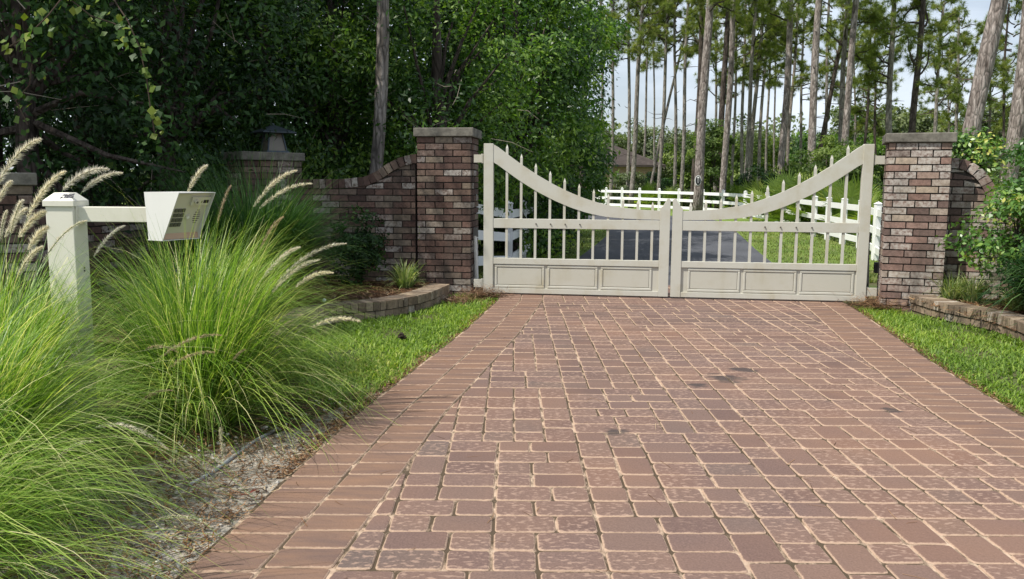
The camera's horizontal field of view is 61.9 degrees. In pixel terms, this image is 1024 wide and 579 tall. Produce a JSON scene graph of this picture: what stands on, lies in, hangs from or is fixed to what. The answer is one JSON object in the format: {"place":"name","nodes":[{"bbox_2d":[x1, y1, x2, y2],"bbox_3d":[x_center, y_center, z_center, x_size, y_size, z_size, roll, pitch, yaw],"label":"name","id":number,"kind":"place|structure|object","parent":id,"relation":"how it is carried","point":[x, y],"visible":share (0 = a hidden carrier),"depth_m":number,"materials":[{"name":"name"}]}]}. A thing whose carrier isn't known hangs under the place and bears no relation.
{"place":"outdoors","nodes":[
{"label":"outdoors","id":0,"kind":"place"},
{"bbox_2d":[2,50,47,135],"bbox_3d":[-3.336,-1.356,5.862,0.262,0.596,0.242,-2,8,-21],"label":"grape vine","id":1,"kind":"object","parent":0,"point":[19,93],"visible":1,"depth_m":5.88,"materials":[{"name":"green plant"}]},
{"bbox_2d":[0,137,193,431],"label":"fountain grass","id":2,"kind":"object","parent":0,"point":[33,241],"depth_m":3.99,"materials":[{"name":"green plant"}]},
{"bbox_2d":[0,392,381,578],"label":"sand verge","id":3,"kind":"structure","parent":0,"point":[224,528],"depth_m":3.32,"materials":[{"name":"grey gravel"}]},
{"bbox_2d":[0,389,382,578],"bbox_3d":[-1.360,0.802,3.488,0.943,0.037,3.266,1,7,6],"label":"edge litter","id":4,"kind":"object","parent":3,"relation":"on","point":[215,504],"visible":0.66,"depth_m":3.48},
{"bbox_2d":[49,280,433,344],"bbox_3d":[-2.473,0.131,7.856,2.885,0.001,4.326,2,8,13],"label":"mulch bed","id":5,"kind":"object","parent":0,"point":[284,309],"visible":0.09,"depth_m":8.20,"materials":[{"name":"brown wood"}]},
{"bbox_2d":[116,128,401,306],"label":"dark grass","id":6,"kind":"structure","parent":5,"relation":"on","point":[298,226],"depth_m":7.42,"materials":[{"name":"green plant"}]},
{"bbox_2d":[322,205,389,285],"bbox_3d":[-1.703,-0.427,9.227,0.745,0.975,0.695,0,7,0],"label":"shrub","id":7,"kind":"object","parent":5,"relation":"on","point":[373,242],"visible":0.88,"depth_m":9.13,"materials":[{"name":"green plant"}]},
{"bbox_2d":[286,279,430,306],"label":"bark mulch","id":8,"kind":"object","parent":5,"relation":"on","point":[385,292],"visible":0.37,"depth_m":8.79,"materials":[{"name":"brown wood"}]},
{"bbox_2d":[377,257,431,289],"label":"variegated grass","id":9,"kind":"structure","parent":5,"relation":"on","point":[404,279],"depth_m":9.03,"materials":[{"name":"green plant"}]},
{"bbox_2d":[122,195,882,269],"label":"lawn","id":10,"kind":"structure","parent":0,"point":[752,243],"depth_m":21.25,"materials":[{"name":"green plant"}]},
{"bbox_2d":[338,0,607,247],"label":"oak tree","id":11,"kind":"object","parent":10,"relation":"on","point":[527,32],"visible":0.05,"depth_m":18.22,"materials":[{"name":"green plant"}]},
{"bbox_2d":[409,0,628,258],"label":"evergreen tree","id":12,"kind":"object","parent":10,"relation":"on","point":[559,98],"visible":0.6,"depth_m":15.70,"materials":[{"name":"green plant"}]},
{"bbox_2d":[477,153,597,256],"bbox_3d":[0.124,-1.579,18.787,3.647,2.980,3.075,0,7,0],"label":"shrub","id":13,"kind":"object","parent":10,"relation":"on","point":[571,214],"visible":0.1,"depth_m":18.43,"materials":[{"name":"green plant"}]},
{"bbox_2d":[477,0,634,234],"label":"evergreen tree","id":14,"kind":"object","parent":10,"relation":"on","point":[599,184],"visible":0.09,"depth_m":23.28,"materials":[{"name":"green plant"}]},
{"bbox_2d":[532,143,665,200],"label":"brick house","id":15,"kind":"structure","parent":10,"relation":"on","point":[644,165],"depth_m":65.36,"materials":[{"name":"brown brick"}]},
{"bbox_2d":[602,0,640,202],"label":"pine tree","id":16,"kind":"object","parent":10,"relation":"on","point":[614,15],"visible":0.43,"depth_m":53.63,"materials":[{"name":"plant"}]},
{"bbox_2d":[603,171,656,204],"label":"shrub","id":17,"kind":"object","parent":10,"relation":"on","point":[620,182],"visible":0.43,"depth_m":54.99,"materials":[{"name":"green plant"}]},
{"bbox_2d":[598,0,665,203],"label":"pine tree","id":18,"kind":"object","parent":10,"relation":"on","point":[629,110],"visible":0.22,"depth_m":53.84,"materials":[{"name":"green plant"}]},
{"bbox_2d":[617,0,673,207],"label":"pine tree","id":19,"kind":"object","parent":10,"relation":"on","point":[638,48],"visible":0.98,"depth_m":48.40,"materials":[{"name":"green plant"}]},
{"bbox_2d":[419,229,877,282],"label":"lawn grass","id":20,"kind":"structure","parent":10,"relation":"on","point":[873,277],"depth_m":20.19,"materials":[{"name":"green plant"}]},
{"bbox_2d":[624,0,676,203],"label":"pine tree","id":21,"kind":"object","parent":10,"relation":"on","point":[654,44],"visible":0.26,"depth_m":58.73,"materials":[{"name":"green plant"}]},
{"bbox_2d":[624,125,693,185],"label":"broadleaf tree","id":22,"kind":"object","parent":10,"relation":"on","point":[668,139],"visible":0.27,"depth_m":77.27,"materials":[{"name":"green plant"}]},
{"bbox_2d":[634,0,684,204],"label":"pine tree","id":23,"kind":"object","parent":10,"relation":"on","point":[657,56],"visible":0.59,"depth_m":53.68,"materials":[{"name":"green plant"}]},
{"bbox_2d":[598,187,747,217],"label":"rail fence","id":24,"kind":"object","parent":10,"relation":"on","point":[659,192],"visible":0.59,"depth_m":45.63,"materials":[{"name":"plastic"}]},
{"bbox_2d":[637,0,716,185],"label":"pine tree","id":25,"kind":"object","parent":10,"relation":"on","point":[673,38],"visible":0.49,"depth_m":53.40,"materials":[{"name":"green plant"}]},
{"bbox_2d":[659,0,711,205],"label":"pine tree","id":26,"kind":"object","parent":10,"relation":"on","point":[687,17],"visible":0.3,"depth_m":48.86,"materials":[{"name":"brown plant"}]},
{"bbox_2d":[678,0,725,204],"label":"pine tree","id":27,"kind":"object","parent":10,"relation":"on","point":[700,24],"visible":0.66,"depth_m":46.68,"materials":[{"name":"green plant"}]},
{"bbox_2d":[686,117,736,207],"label":"shrub","id":28,"kind":"object","parent":10,"relation":"on","point":[712,162],"visible":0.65,"depth_m":43.23,"materials":[{"name":"green plant"}]},
{"bbox_2d":[696,0,744,208],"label":"pine tree","id":29,"kind":"object","parent":10,"relation":"on","point":[724,72],"visible":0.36,"depth_m":44.79,"materials":[{"name":"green plant"}]},
{"bbox_2d":[692,0,755,210],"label":"pine tree","id":30,"kind":"object","parent":10,"relation":"on","point":[698,197],"visible":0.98,"depth_m":38.98,"materials":[{"name":"grey plant"}]},
{"bbox_2d":[658,113,792,191],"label":"broadleaf tree","id":31,"kind":"object","parent":10,"relation":"on","point":[688,164],"visible":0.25,"depth_m":68.93,"materials":[{"name":"green plant"}]},
{"bbox_2d":[714,0,754,208],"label":"pine tree","id":32,"kind":"object","parent":10,"relation":"on","point":[725,147],"visible":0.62,"depth_m":41.15,"materials":[{"name":"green plant"}]},
{"bbox_2d":[710,0,769,191],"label":"pine tree","id":33,"kind":"object","parent":10,"relation":"on","point":[715,56],"visible":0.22,"depth_m":58.77,"materials":[{"name":"green plant"}]},
{"bbox_2d":[714,0,778,178],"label":"pine tree","id":34,"kind":"object","parent":10,"relation":"on","point":[737,43],"visible":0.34,"depth_m":56.82,"materials":[{"name":"green plant"}]},
{"bbox_2d":[727,0,785,186],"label":"pine tree","id":35,"kind":"object","parent":10,"relation":"on","point":[768,54],"visible":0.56,"depth_m":50.61,"materials":[{"name":"green plant"}]},
{"bbox_2d":[722,0,798,177],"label":"pine tree","id":36,"kind":"object","parent":10,"relation":"on","point":[751,28],"visible":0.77,"depth_m":48.81,"materials":[{"name":"green plant"}]},
{"bbox_2d":[736,0,802,182],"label":"pine tree","id":37,"kind":"object","parent":10,"relation":"on","point":[773,3],"visible":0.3,"depth_m":56.65,"materials":[{"name":"green plant"}]},
{"bbox_2d":[747,0,807,174],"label":"pine tree","id":38,"kind":"object","parent":10,"relation":"on","point":[789,12],"visible":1,"depth_m":40.79,"materials":[{"name":"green plant"}]},
{"bbox_2d":[771,0,824,176],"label":"pine tree","id":39,"kind":"object","parent":10,"relation":"on","point":[801,68],"visible":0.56,"depth_m":56.59,"materials":[{"name":"green plant"}]},
{"bbox_2d":[770,0,830,163],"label":"pine tree","id":40,"kind":"object","parent":10,"relation":"on","point":[821,86],"visible":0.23,"depth_m":60.36,"materials":[{"name":"green plant"}]},
{"bbox_2d":[743,191,881,260],"bbox_3d":[8.606,-2.167,25.082,1.242,1.412,23.999,2,7,9],"label":"rail fence","id":41,"kind":"object","parent":10,"relation":"on","point":[876,212],"visible":0.2,"depth_m":21.66,"materials":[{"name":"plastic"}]},
{"bbox_2d":[787,135,856,180],"bbox_3d":[13.187,-4.594,35.381,2.696,3.665,2.976,-7,10,-44],"label":"shrub","id":42,"kind":"object","parent":10,"relation":"on","point":[822,153],"visible":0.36,"depth_m":35.37,"materials":[{"name":"green plant"}]},
{"bbox_2d":[764,116,885,178],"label":"broadleaf tree","id":43,"kind":"object","parent":10,"relation":"on","point":[880,146],"visible":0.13,"depth_m":74.47,"materials":[{"name":"green plant"}]},
{"bbox_2d":[803,0,848,159],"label":"pine tree","id":44,"kind":"object","parent":10,"relation":"on","point":[835,22],"visible":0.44,"depth_m":53.59,"materials":[{"name":"green plant"}]},
{"bbox_2d":[807,0,847,166],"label":"pine tree","id":45,"kind":"object","parent":10,"relation":"on","point":[813,117],"visible":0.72,"depth_m":37.05,"materials":[{"name":"brown plant"}]},
{"bbox_2d":[815,0,868,161],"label":"pine tree","id":46,"kind":"object","parent":10,"relation":"on","point":[828,43],"visible":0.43,"depth_m":48.66,"materials":[{"name":"green plant"}]},
{"bbox_2d":[827,0,871,153],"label":"pine tree","id":47,"kind":"object","parent":10,"relation":"on","point":[848,87],"visible":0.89,"depth_m":36.94,"materials":[{"name":"brown plant"}]},
{"bbox_2d":[803,0,896,151],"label":"pine tree","id":48,"kind":"object","parent":10,"relation":"on","point":[846,22],"visible":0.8,"depth_m":42.66,"materials":[{"name":"green plant"}]},
{"bbox_2d":[819,180,883,233],"bbox_3d":[9.732,-2.276,23.691,2.558,1.698,2.676,-3,8,-25],"label":"palmetto","id":49,"kind":"object","parent":10,"relation":"on","point":[852,214],"visible":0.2,"depth_m":23.66,"materials":[{"name":"green plant"}]},
{"bbox_2d":[827,143,884,201],"bbox_3d":[13.078,-4.020,32.783,2.530,3.198,2.553,0,7,0],"label":"shrub","id":50,"kind":"object","parent":10,"relation":"on","point":[876,170],"visible":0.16,"depth_m":32.25,"materials":[{"name":"green plant"}]},
{"bbox_2d":[832,26,881,148],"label":"pine tree","id":51,"kind":"object","parent":10,"relation":"on","point":[856,125],"visible":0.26,"depth_m":64.66,"materials":[{"name":"green plant"}]},
{"bbox_2d":[833,0,903,143],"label":"pine tree","id":52,"kind":"object","parent":10,"relation":"on","point":[857,109],"visible":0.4,"depth_m":58.77,"materials":[{"name":"green plant"}]},
{"bbox_2d":[855,29,907,187],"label":"pine tree","id":53,"kind":"object","parent":10,"relation":"on","point":[876,124],"visible":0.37,"depth_m":62.82,"materials":[{"name":"green plant"}]},
{"bbox_2d":[852,0,935,133],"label":"pine tree","id":54,"kind":"object","parent":10,"relation":"on","point":[869,80],"visible":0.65,"depth_m":43.97,"materials":[{"name":"green plant"}]},
{"bbox_2d":[859,103,953,196],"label":"broadleaf tree","id":55,"kind":"object","parent":10,"relation":"on","point":[924,125],"visible":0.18,"depth_m":74.67,"materials":[{"name":"green plant"}]},
{"bbox_2d":[866,0,963,132],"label":"pine tree","id":56,"kind":"object","parent":10,"relation":"on","point":[921,7],"visible":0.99,"depth_m":38.91,"materials":[{"name":"green plant"}]},
{"bbox_2d":[904,0,974,132],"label":"pine tree","id":57,"kind":"object","parent":10,"relation":"on","point":[953,13],"visible":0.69,"depth_m":53.19,"materials":[{"name":"green plant"}]},
{"bbox_2d":[930,36,966,131],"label":"pine tree","id":58,"kind":"object","parent":10,"relation":"on","point":[960,126],"visible":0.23,"depth_m":66.57,"materials":[{"name":"green plant"}]},
{"bbox_2d":[918,0,984,156],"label":"pine tree","id":59,"kind":"object","parent":10,"relation":"on","point":[957,100],"visible":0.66,"depth_m":56.54,"materials":[{"name":"green plant"}]},
{"bbox_2d":[951,0,1008,154],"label":"pine tree","id":60,"kind":"object","parent":10,"relation":"on","point":[984,67],"visible":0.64,"depth_m":21.32,"materials":[{"name":"grey plant"}]},
{"bbox_2d":[960,12,1014,173],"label":"pine tree","id":61,"kind":"object","parent":10,"relation":"on","point":[996,69],"visible":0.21,"depth_m":58.30,"materials":[{"name":"green plant"}]},
{"bbox_2d":[958,101,1023,185],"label":"broadleaf tree","id":62,"kind":"object","parent":10,"relation":"on","point":[985,124],"visible":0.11,"depth_m":73.17,"materials":[{"name":"green plant"}]},
{"bbox_2d":[967,0,1022,181],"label":"pine tree","id":63,"kind":"object","parent":10,"relation":"on","point":[1003,85],"visible":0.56,"depth_m":53.46,"materials":[{"name":"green plant"}]},
{"bbox_2d":[1000,0,1023,187],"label":"pine tree","id":64,"kind":"object","parent":10,"relation":"on","point":[1015,130],"visible":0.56,"depth_m":23.37,"materials":[{"name":"brown plant"}]},
{"bbox_2d":[3,0,1021,168],"label":"sky","id":65,"kind":"structure","parent":0,"point":[978,8],"materials":[{"name":"white"}]},
{"bbox_2d":[20,178,1023,501],"bbox_3d":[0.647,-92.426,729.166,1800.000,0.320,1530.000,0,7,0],"label":"ground","id":66,"kind":"structure","parent":0,"point":[234,432],"depth_m":4.70,"materials":[{"name":"soil"}]},
{"bbox_2d":[0,172,39,330],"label":"brick pillar","id":67,"kind":"structure","parent":66,"relation":"on","point":[20,188],"depth_m":6.24,"materials":[{"name":"brick"}]},
{"bbox_2d":[42,192,146,420],"bbox_3d":[-2.141,0.127,4.506,0.520,1.268,0.160,0,7,0],"label":"intercom post","id":68,"kind":"object","parent":66,"relation":"on","point":[66,211],"visible":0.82,"depth_m":4.41,"materials":[{"name":"paint"}]},
{"bbox_2d":[144,192,215,240],"bbox_3d":[-1.710,-0.380,4.408,0.258,0.246,0.232,4,8,29],"label":"entry intercom","id":69,"kind":"object","parent":68,"relation":"attached to","point":[167,209],"visible":0.99,"depth_m":4.35,"materials":[{"name":"metal"}]},
{"bbox_2d":[0,0,252,277],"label":"evergreen tree","id":70,"kind":"object","parent":66,"relation":"on","point":[31,161],"visible":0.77,"depth_m":8.27,"materials":[{"name":"green plant"}]},
{"bbox_2d":[0,0,60,63],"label":"grape vine","id":71,"kind":"object","parent":70,"relation":"attached to","point":[39,13],"visible":1,"depth_m":5.72,"materials":[{"name":"green plant"}]},
{"bbox_2d":[62,0,132,47],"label":"grape vine","id":72,"kind":"object","parent":70,"relation":"attached to","point":[73,11],"visible":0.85,"depth_m":6.34,"materials":[{"name":"green plant"}]},
{"bbox_2d":[95,0,170,152],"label":"grape vine","id":73,"kind":"object","parent":70,"relation":"hanging from","point":[151,110],"visible":1,"depth_m":6.15,"materials":[{"name":"green plant"}]},
{"bbox_2d":[0,297,255,578],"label":"fountain grass","id":74,"kind":"object","parent":66,"relation":"on","point":[13,534],"depth_m":2.40,"materials":[{"name":"green plant"}]},
{"bbox_2d":[0,199,271,578],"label":"fountain grass","id":75,"kind":"object","parent":66,"relation":"on","point":[45,404],"depth_m":3.13,"materials":[{"name":"green plant"}]},
{"bbox_2d":[34,203,243,319],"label":"brick wall","id":76,"kind":"structure","parent":66,"relation":"on","point":[100,230],"depth_m":8.30,"materials":[{"name":"brown brick"}]},
{"bbox_2d":[0,0,345,205],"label":"oak tree","id":77,"kind":"object","parent":66,"relation":"on","point":[4,65],"visible":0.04,"depth_m":12.39,"materials":[{"name":"green plant"}]},
{"bbox_2d":[6,0,344,205],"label":"evergreen tree","id":78,"kind":"object","parent":66,"relation":"on","point":[170,12],"visible":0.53,"depth_m":9.73,"materials":[{"name":"green plant"}]},
{"bbox_2d":[2,164,406,502],"bbox_3d":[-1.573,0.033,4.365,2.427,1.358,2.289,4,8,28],"label":"fountain grass","id":79,"kind":"object","parent":66,"relation":"on","point":[231,364],"depth_m":4.24,"materials":[{"name":"green plant"}]},
{"bbox_2d":[0,0,446,204],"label":"oak tree","id":80,"kind":"object","parent":66,"relation":"on","point":[122,165],"visible":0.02,"depth_m":13.22,"materials":[{"name":"green plant"}]},
{"bbox_2d":[223,151,304,212],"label":"brick pillar","id":81,"kind":"structure","parent":66,"relation":"on","point":[268,156],"depth_m":9.75,"materials":[{"name":"brick"}]},
{"bbox_2d":[250,123,296,152],"bbox_3d":[-2.780,-1.765,9.938,0.400,0.335,0.400,-5,9,-38],"label":"lantern","id":82,"kind":"object","parent":81,"relation":"on","point":[279,143],"visible":0.88,"depth_m":9.88,"materials":[{"name":"grey metal"}]},
{"bbox_2d":[102,0,433,200],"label":"evergreen tree","id":83,"kind":"object","parent":66,"relation":"on","point":[330,174],"visible":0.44,"depth_m":11.15,"materials":[{"name":"green plant"}]},
{"bbox_2d":[96,292,498,413],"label":"lawn grass","id":84,"kind":"structure","parent":66,"relation":"on","point":[454,321],"depth_m":6.40,"materials":[{"name":"green plant"}]},
{"bbox_2d":[263,296,498,478],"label":"edge litter","id":85,"kind":"object","parent":84,"relation":"on","point":[346,419],"visible":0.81,"depth_m":4.60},
{"bbox_2d":[146,0,484,200],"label":"oak tree","id":86,"kind":"object","parent":66,"relation":"on","point":[412,11],"visible":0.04,"depth_m":14.32,"materials":[{"name":"green plant"}]},
{"bbox_2d":[211,0,431,201],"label":"evergreen tree","id":87,"kind":"object","parent":66,"relation":"on","point":[331,5],"visible":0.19,"depth_m":12.06,"materials":[{"name":"green plant"}]},
{"bbox_2d":[267,154,418,281],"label":"brick wall","id":88,"kind":"structure","parent":66,"relation":"on","point":[387,192],"depth_m":9.57,"materials":[{"name":"brown brick"}]},
{"bbox_2d":[250,284,449,384],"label":"planter kerb","id":89,"kind":"structure","parent":66,"relation":"on","point":[429,295],"depth_m":7.81,"materials":[{"name":"beige stone"}]},
{"bbox_2d":[369,0,388,173],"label":"pine tree","id":90,"kind":"object","parent":66,"relation":"on","point":[381,78],"visible":0.56,"depth_m":11.01,"materials":[{"name":"grey plant"}]},
{"bbox_2d":[293,0,554,226],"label":"evergreen tree","id":91,"kind":"object","parent":66,"relation":"on","point":[440,109],"visible":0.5,"depth_m":12.05,"materials":[{"name":"green plant"}]},
{"bbox_2d":[413,127,481,294],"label":"brick pillar","id":92,"kind":"structure","parent":66,"relation":"on","point":[447,190],"depth_m":9.43,"materials":[{"name":"brick"}]},
{"bbox_2d":[476,200,540,265],"bbox_3d":[0.200,-1.175,16.469,0.379,1.528,8.873,2,7,9],"label":"rail fence","id":93,"kind":"object","parent":66,"relation":"on","point":[512,235],"visible":0.16,"depth_m":14.12,"materials":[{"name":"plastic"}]},
{"bbox_2d":[39,112,1020,188],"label":"woods","id":94,"kind":"object","parent":66,"relation":"on","point":[619,126],"depth_m":107.99,"materials":[{"name":"green plant"}]},
{"bbox_2d":[876,132,957,310],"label":"brick pillar","id":95,"kind":"structure","parent":66,"relation":"on","point":[916,181],"depth_m":8.48,"materials":[{"name":"brick"}]},
{"bbox_2d":[670,144,884,300],"bbox_3d":[2.751,-0.702,8.928,2.113,1.620,0.061,1,7,7],"label":"gate leaf","id":96,"kind":"object","parent":95,"relation":"attached to","point":[795,280],"visible":0.98,"depth_m":8.94,"materials":[{"name":"paint"}]},
{"bbox_2d":[853,305,1023,415],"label":"lawn grass","id":97,"kind":"structure","parent":66,"relation":"on","point":[907,326],"depth_m":6.56,"materials":[{"name":"green plant"}]},
{"bbox_2d":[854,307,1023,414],"bbox_3d":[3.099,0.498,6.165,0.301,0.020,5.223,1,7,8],"label":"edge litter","id":98,"kind":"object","parent":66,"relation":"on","point":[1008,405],"visible":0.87,"depth_m":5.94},
{"bbox_2d":[908,294,1023,341],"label":"planter kerb","id":99,"kind":"structure","parent":66,"relation":"on","point":[1008,318],"depth_m":7.66,"materials":[{"name":"beige stone"}]},
{"bbox_2d":[942,158,1023,298],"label":"brick wall","id":100,"kind":"structure","parent":66,"relation":"on","point":[969,182],"depth_m":8.55,"materials":[{"name":"red-brown brick"},{"name":"mortar"}]},
{"bbox_2d":[949,126,1022,175],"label":"shrub","id":101,"kind":"object","parent":66,"relation":"on","point":[965,144],"visible":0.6,"depth_m":8.96,"materials":[{"name":"green plant"}]},
{"bbox_2d":[474,143,670,296],"bbox_3d":[0.631,-0.752,9.203,2.113,1.620,0.061,1,7,7],"label":"gate leaf","id":102,"kind":"object","parent":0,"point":[591,276],"visible":0.98,"depth_m":9.21,"materials":[{"name":"paint"}]},
{"bbox_2d":[176,285,1023,578],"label":"brick driveway","id":103,"kind":"structure","parent":0,"point":[323,539],"depth_m":3.83,"materials":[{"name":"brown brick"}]},
{"bbox_2d":[579,214,771,284],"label":"asphalt drive","id":104,"kind":"structure","parent":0,"point":[644,238],"depth_m":20.57,"materials":[{"name":"grey asphalt"}]},
{"bbox_2d":[954,298,1023,314],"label":"mulch bed","id":105,"kind":"object","parent":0,"point":[988,306],"visible":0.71,"depth_m":8.14,"materials":[{"name":"brown soil"}]},
{"bbox_2d":[949,271,1000,302],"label":"variegated grass","id":106,"kind":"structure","parent":105,"relation":"on","point":[968,289],"depth_m":8.27,"materials":[{"name":"green plant"}]},
{"bbox_2d":[935,156,1023,288],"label":"shrub","id":107,"kind":"object","parent":105,"relation":"on","point":[1014,208],"visible":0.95,"depth_m":7.90,"materials":[{"name":"green plant"}]},
{"bbox_2d":[954,232,1023,325],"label":"strap plant","id":108,"kind":"object","parent":105,"relation":"on","point":[1016,285],"visible":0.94,"depth_m":7.34,"materials":[{"name":"green plant"}]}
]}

